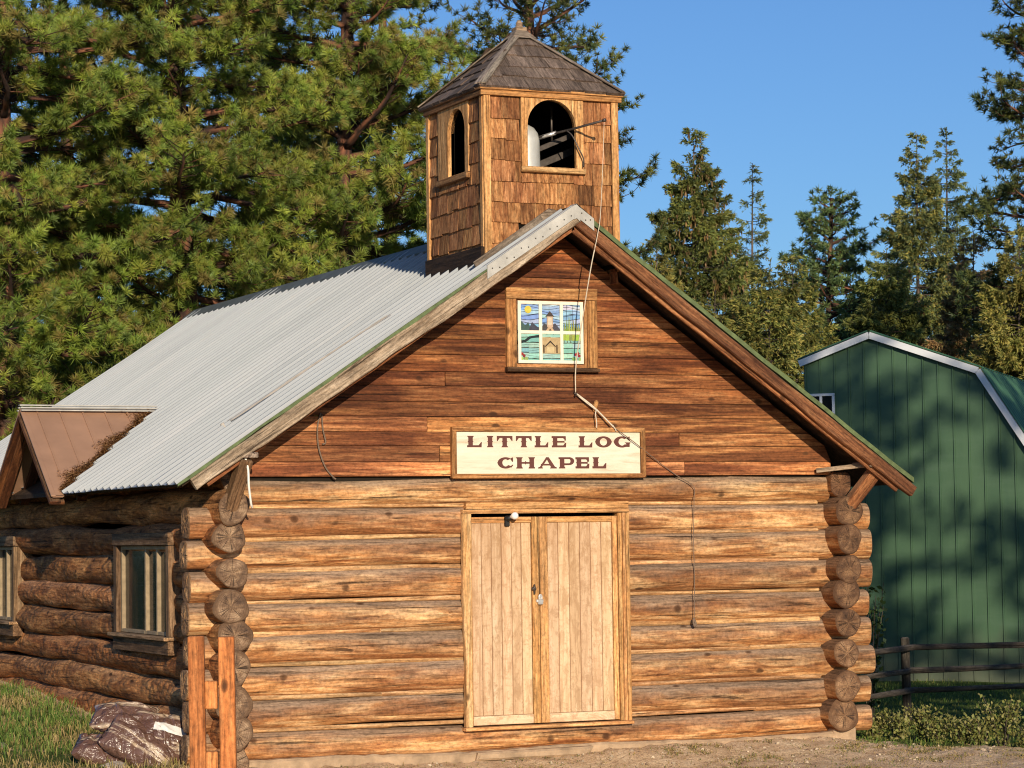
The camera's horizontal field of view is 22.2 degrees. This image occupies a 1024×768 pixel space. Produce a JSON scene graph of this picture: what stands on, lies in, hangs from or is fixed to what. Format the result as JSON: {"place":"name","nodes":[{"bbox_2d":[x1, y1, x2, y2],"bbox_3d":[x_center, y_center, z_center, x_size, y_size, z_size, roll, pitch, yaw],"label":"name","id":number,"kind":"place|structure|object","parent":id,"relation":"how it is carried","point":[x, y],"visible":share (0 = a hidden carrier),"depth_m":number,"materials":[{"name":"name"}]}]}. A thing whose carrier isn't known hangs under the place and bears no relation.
{"place":"outdoors","nodes":[
{"label":"outdoors","id":0,"kind":"place"},
{"bbox_2d":[0,678,189,767],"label":"dry grass","id":1,"kind":"structure","parent":0,"point":[16,700],"depth_m":25.07,"materials":[{"name":"plant"}]},
{"bbox_2d":[0,680,1023,767],"bbox_3d":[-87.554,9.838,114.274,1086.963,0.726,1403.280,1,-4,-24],"label":"ground","id":2,"kind":"structure","parent":0,"point":[621,759],"depth_m":24.70,"materials":[{"name":"beige soil"}]},
{"bbox_2d":[0,221,58,406],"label":"pine tree","id":3,"kind":"object","parent":2,"relation":"on","point":[20,328],"visible":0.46,"depth_m":38.54,"materials":[{"name":"green plant"}]},
{"bbox_2d":[0,679,93,760],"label":"green grass","id":4,"kind":"structure","parent":2,"relation":"on","point":[27,711],"depth_m":26.05,"materials":[{"name":"green plant"}]},
{"bbox_2d":[11,0,147,406],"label":"pine tree","id":5,"kind":"object","parent":2,"relation":"on","point":[34,4],"visible":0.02,"depth_m":50.43,"materials":[{"name":"green plant"}]},
{"bbox_2d":[71,733,124,764],"bbox_3d":[-3.715,3.352,23.680,0.527,0.353,0.339,-1,-3,2],"label":"plastic sack","id":6,"kind":"object","parent":2,"relation":"on","point":[86,747],"visible":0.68,"depth_m":23.54,"materials":[{"name":"plastic"}]},
{"bbox_2d":[0,0,213,654],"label":"pine tree","id":7,"kind":"object","parent":2,"relation":"on","point":[57,336],"visible":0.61,"depth_m":41.28,"materials":[{"name":"green plant"}]},
{"bbox_2d":[14,2,211,406],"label":"pine tree","id":8,"kind":"object","parent":2,"relation":"on","point":[42,251],"depth_m":56.68,"materials":[{"name":"green plant"}]},
{"bbox_2d":[101,761,125,767],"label":"rock","id":9,"kind":"object","parent":2,"relation":"on","point":[119,764],"visible":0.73,"depth_m":23.36,"materials":[{"name":"beige stone"}]},
{"bbox_2d":[97,712,175,767],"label":"plastic sack","id":10,"kind":"object","parent":2,"relation":"on","point":[126,736],"visible":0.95,"depth_m":23.51,"materials":[{"name":"plastic"}]},
{"bbox_2d":[136,709,188,762],"bbox_3d":[-3.213,3.212,23.722,0.619,0.500,0.352,-1,-3,-2],"label":"plastic sack","id":11,"kind":"object","parent":2,"relation":"on","point":[167,729],"visible":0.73,"depth_m":23.66,"materials":[{"name":"brown plastic"}]},
{"bbox_2d":[89,701,159,732],"bbox_3d":[-3.545,3.059,23.838,0.607,0.309,0.331,-1,-3,2],"label":"plastic sack","id":12,"kind":"object","parent":11,"relation":"on","point":[104,716],"visible":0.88,"depth_m":23.80,"materials":[{"name":"brown plastic"}]},
{"bbox_2d":[11,0,380,406],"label":"pine tree","id":13,"kind":"object","parent":2,"relation":"on","point":[221,162],"visible":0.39,"depth_m":44.08,"materials":[{"name":"green plant"}]},
{"bbox_2d":[188,636,236,767],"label":"post frame","id":14,"kind":"object","parent":2,"relation":"on","point":[203,695],"visible":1,"depth_m":15.43,"materials":[{"name":"brown wood"}]},
{"bbox_2d":[132,26,394,333],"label":"pine tree","id":15,"kind":"object","parent":2,"relation":"on","point":[225,295],"visible":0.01,"depth_m":57.44,"materials":[{"name":"green plant"}]},
{"bbox_2d":[193,0,476,509],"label":"pine tree","id":16,"kind":"object","parent":2,"relation":"on","point":[377,61],"visible":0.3,"depth_m":47.55,"materials":[{"name":"green plant"}]},
{"bbox_2d":[310,0,462,264],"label":"pine tree","id":17,"kind":"object","parent":2,"relation":"on","point":[435,5],"visible":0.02,"depth_m":57.23,"materials":[{"name":"green plant"}]},
{"bbox_2d":[0,20,916,767],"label":"log chapel","id":18,"kind":"structure","parent":2,"relation":"on","point":[396,574],"depth_m":25.09,"materials":[{"name":"brown wood"}]},
{"bbox_2d":[0,536,31,635],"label":"window","id":19,"kind":"structure","parent":18,"relation":"in","point":[11,558],"depth_m":30.31,"materials":[{"name":"brown wood"}]},
{"bbox_2d":[57,409,150,491],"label":"needle litter","id":20,"kind":"object","parent":18,"relation":"on","point":[105,450],"visible":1,"depth_m":27.30,"materials":[{"name":"brown plant"}]},
{"bbox_2d":[107,533,181,655],"bbox_3d":[-3.531,2.023,25.292,0.280,1.150,1.970,1,-4,-24],"label":"window","id":21,"kind":"structure","parent":18,"relation":"in","point":[146,617],"depth_m":25.25,"materials":[{"name":"brown wood"}]},
{"bbox_2d":[244,458,252,507],"bbox_3d":[-2.340,0.884,23.250,0.041,0.452,0.155,-2,-4,19],"label":"white cord","id":22,"kind":"object","parent":18,"relation":"hanging from","point":[248,482],"visible":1,"depth_m":23.20,"materials":[{"name":"white fabric"}]},
{"bbox_2d":[317,413,335,479],"bbox_3d":[-1.710,0.572,23.993,0.190,0.619,0.030,1,-4,-24],"label":"hanging wire","id":23,"kind":"object","parent":18,"relation":"hanging from","point":[321,416],"visible":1,"depth_m":23.97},
{"bbox_2d":[471,517,543,725],"bbox_3d":[-0.042,2.236,24.656,0.744,1.955,0.098,1,-4,-24],"label":"door","id":24,"kind":"structure","parent":18,"relation":"in","point":[507,599],"depth_m":24.66,"materials":[{"name":"brown wood"}]},
{"bbox_2d":[504,512,518,525],"bbox_3d":[-0.002,1.280,24.668,0.071,0.135,0.157,2,-5,-44],"label":"bulb lamp","id":25,"kind":"object","parent":18,"relation":"attached to","point":[513,515],"visible":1,"depth_m":24.67,"materials":[{"name":"white glass"}]},
{"bbox_2d":[450,427,645,478],"bbox_3d":[0.360,0.657,24.896,2.038,0.487,0.056,1,-4,-24],"label":"chapel sign","id":26,"kind":"object","parent":18,"relation":"attached to","point":[533,452],"visible":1,"depth_m":24.88,"materials":[{"name":"beige paint"}]},
{"bbox_2d":[504,287,599,372],"bbox_3d":[0.385,-0.517,24.988,0.977,0.811,0.083,1,-4,-24],"label":"gable window","id":27,"kind":"structure","parent":18,"relation":"in","point":[527,328],"depth_m":24.99,"materials":[{"name":"brown wood"}]},
{"bbox_2d":[528,106,605,166],"bbox_3d":[0.450,-2.379,25.032,0.842,0.700,0.940,1,-4,-24],"label":"tower bell","id":28,"kind":"object","parent":18,"relation":"hanging from","point":[535,148],"visible":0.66,"depth_m":25.11,"materials":[{"name":"metal"}]},
{"bbox_2d":[575,134,603,391],"bbox_3d":[0.701,-1.203,24.858,0.106,2.556,0.546,1,-4,-33],"label":"bell rope","id":29,"kind":"object","parent":28,"relation":"hanging from","point":[589,276],"visible":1,"depth_m":24.73,"materials":[{"name":"beige fabric"}]},
{"bbox_2d":[538,516,619,722],"bbox_3d":[0.639,2.246,24.987,0.826,1.955,0.052,1,-4,-24],"label":"door","id":30,"kind":"structure","parent":18,"relation":"in","point":[578,574],"depth_m":24.98,"materials":[{"name":"brown wood"}]},
{"bbox_2d":[592,400,597,411],"bbox_3d":[0.805,0.210,25.135,0.054,0.112,0.057,1,-4,-24],"label":"rope cleat","id":31,"kind":"object","parent":18,"relation":"attached to","point":[595,404],"visible":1,"depth_m":25.12,"materials":[{"name":"brown wood"}]},
{"bbox_2d":[574,393,615,430],"bbox_3d":[0.807,0.268,25.093,0.427,0.378,0.042,0,-4,-19],"label":"hitched rope","id":32,"kind":"object","parent":31,"relation":"attached to","point":[587,402],"visible":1,"depth_m":25.08,"materials":[{"name":"white fabric"}]},
{"bbox_2d":[613,427,696,626],"bbox_3d":[1.395,1.393,25.300,0.907,1.953,0.038,1,-4,-27],"label":"hanging wire","id":33,"kind":"object","parent":31,"relation":"hanging from","point":[694,623],"depth_m":25.45,"materials":[{"name":"black metal"}]},
{"bbox_2d":[418,0,667,267],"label":"pine tree","id":34,"kind":"object","parent":2,"relation":"on","point":[489,32],"visible":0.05,"depth_m":55.28,"materials":[{"name":"green plant"}]},
{"bbox_2d":[640,239,684,291],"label":"spruce tree","id":35,"kind":"object","parent":2,"relation":"on","point":[668,276],"visible":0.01,"depth_m":57.91,"materials":[{"name":"green plant"}]},
{"bbox_2d":[341,737,1023,767],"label":"dry weeds","id":36,"kind":"object","parent":2,"relation":"on","point":[856,750],"visible":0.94,"depth_m":24.66,"materials":[{"name":"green plant"}]},
{"bbox_2d":[646,127,760,329],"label":"spruce tree","id":37,"kind":"object","parent":2,"relation":"on","point":[707,256],"visible":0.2,"depth_m":61.39,"materials":[{"name":"green plant"}]},
{"bbox_2d":[397,736,1023,767],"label":"pebbles","id":38,"kind":"object","parent":2,"relation":"on","point":[934,757],"visible":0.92,"depth_m":24.56,"materials":[{"name":"grey gravel"}]},
{"bbox_2d":[692,287,740,333],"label":"spruce tree","id":39,"kind":"object","parent":2,"relation":"on","point":[723,320],"visible":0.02,"depth_m":56.02,"materials":[{"name":"green plant"}]},
{"bbox_2d":[731,162,784,339],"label":"spruce tree","id":40,"kind":"object","parent":2,"relation":"on","point":[764,235],"visible":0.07,"depth_m":74.88,"materials":[{"name":"green plant"}]},
{"bbox_2d":[732,280,799,384],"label":"spruce tree","id":41,"kind":"object","parent":2,"relation":"on","point":[750,289],"depth_m":67.19,"materials":[{"name":"green plant"}]},
{"bbox_2d":[722,256,824,388],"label":"spruce tree","id":42,"kind":"object","parent":2,"relation":"on","point":[749,329],"visible":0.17,"depth_m":55.21,"materials":[{"name":"green plant"}]},
{"bbox_2d":[753,254,840,386],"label":"spruce tree","id":43,"kind":"object","parent":2,"relation":"on","point":[815,321],"visible":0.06,"depth_m":57.32,"materials":[{"name":"green plant"}]},
{"bbox_2d":[774,184,899,382],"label":"pine tree","id":44,"kind":"object","parent":2,"relation":"on","point":[829,270],"visible":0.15,"depth_m":69.36,"materials":[{"name":"green plant"}]},
{"bbox_2d":[831,258,863,325],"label":"spruce tree","id":45,"kind":"object","parent":2,"relation":"on","point":[839,300],"depth_m":74.86,"materials":[{"name":"green plant"}]},
{"bbox_2d":[859,582,888,716],"bbox_3d":[4.141,3.058,29.999,0.438,1.783,0.486,1,-4,-31],"label":"sapling","id":46,"kind":"object","parent":2,"relation":"on","point":[871,704],"visible":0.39,"depth_m":29.98,"materials":[{"name":"green plant"}]},
{"bbox_2d":[863,707,893,739],"bbox_3d":[3.716,3.475,26.533,0.428,0.350,0.366,1,-4,-24],"label":"shrub","id":47,"kind":"object","parent":2,"relation":"on","point":[873,732],"visible":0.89,"depth_m":26.53,"materials":[{"name":"green plant"}]},
{"bbox_2d":[841,246,932,344],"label":"spruce tree","id":48,"kind":"object","parent":2,"relation":"on","point":[912,327],"visible":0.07,"depth_m":66.12,"materials":[{"name":"green plant"}]},
{"bbox_2d":[876,703,919,740],"bbox_3d":[3.954,3.441,26.429,0.422,0.413,0.441,1,-4,-24],"label":"shrub","id":49,"kind":"object","parent":2,"relation":"on","point":[902,724],"visible":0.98,"depth_m":26.39,"materials":[{"name":"green plant"}]},
{"bbox_2d":[875,258,934,346],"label":"spruce tree","id":50,"kind":"object","parent":2,"relation":"on","point":[916,298],"visible":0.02,"depth_m":70.74,"materials":[{"name":"green plant"}]},
{"bbox_2d":[797,330,1023,682],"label":"green barn","id":51,"kind":"structure","parent":2,"relation":"on","point":[946,558],"depth_m":39.51,"materials":[{"name":"metal"}]},
{"bbox_2d":[810,393,834,413],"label":"window","id":52,"kind":"structure","parent":51,"relation":"in","point":[827,399],"depth_m":40.14,"materials":[{"name":"white metal"}]},
{"bbox_2d":[866,131,971,356],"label":"spruce tree","id":53,"kind":"object","parent":2,"relation":"on","point":[902,235],"visible":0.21,"depth_m":74.48,"materials":[{"name":"green plant"}]},
{"bbox_2d":[906,703,943,741],"bbox_3d":[4.171,3.445,26.474,0.349,0.410,0.361,0,-3,-13],"label":"shrub","id":54,"kind":"object","parent":2,"relation":"on","point":[922,711],"visible":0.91,"depth_m":26.43,"materials":[{"name":"green plant"}]},
{"bbox_2d":[913,709,956,743],"bbox_3d":[4.302,3.466,26.306,0.471,0.356,0.354,1,-4,-24],"label":"shrub","id":55,"kind":"object","parent":2,"relation":"on","point":[931,726],"visible":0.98,"depth_m":26.26,"materials":[{"name":"green plant"}]},
{"bbox_2d":[853,637,1023,726],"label":"rail fence","id":56,"kind":"object","parent":2,"relation":"on","point":[906,670],"visible":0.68,"depth_m":30.01,"materials":[{"name":"brown wood"}]},
{"bbox_2d":[915,127,982,348],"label":"spruce tree","id":57,"kind":"object","parent":2,"relation":"on","point":[947,232],"visible":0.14,"depth_m":81.74,"materials":[{"name":"green plant"}]},
{"bbox_2d":[914,230,1004,358],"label":"spruce tree","id":58,"kind":"object","parent":2,"relation":"on","point":[950,348],"visible":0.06,"depth_m":65.65,"materials":[{"name":"green plant"}]},
{"bbox_2d":[940,711,978,743],"bbox_3d":[4.520,3.470,26.192,0.372,0.370,0.424,-2,-4,26],"label":"shrub","id":59,"kind":"object","parent":2,"relation":"on","point":[959,735],"visible":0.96,"depth_m":26.15,"materials":[{"name":"green plant"}]},
{"bbox_2d":[958,713,1005,745],"bbox_3d":[4.692,3.464,26.090,0.470,0.354,0.368,0,-3,-11],"label":"shrub","id":60,"kind":"object","parent":2,"relation":"on","point":[976,732],"visible":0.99,"depth_m":26.02,"materials":[{"name":"green plant"}]},
{"bbox_2d":[943,0,1023,377],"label":"pine tree","id":61,"kind":"object","parent":2,"relation":"on","point":[1001,110],"visible":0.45,"depth_m":59.40,"materials":[{"name":"green plant"}]},
{"bbox_2d":[958,222,1023,381],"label":"spruce tree","id":62,"kind":"object","parent":2,"relation":"on","point":[1005,351],"visible":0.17,"depth_m":57.41,"materials":[{"name":"green plant"}]},
{"bbox_2d":[976,693,1023,746],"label":"shrub","id":63,"kind":"object","parent":2,"relation":"on","point":[1011,715],"visible":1,"depth_m":26.00,"materials":[{"name":"green plant"}]},
{"bbox_2d":[1012,721,1023,747],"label":"shrub","id":64,"kind":"object","parent":2,"relation":"on","point":[1021,738],"visible":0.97,"depth_m":25.98,"materials":[{"name":"green plant"}]},
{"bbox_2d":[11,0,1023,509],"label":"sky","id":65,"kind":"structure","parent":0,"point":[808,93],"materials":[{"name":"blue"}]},
{"bbox_2d":[855,678,1023,747],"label":"lawn","id":66,"kind":"structure","parent":0,"point":[859,733],"depth_m":33.75,"materials":[{"name":"green plant"}]}
]}

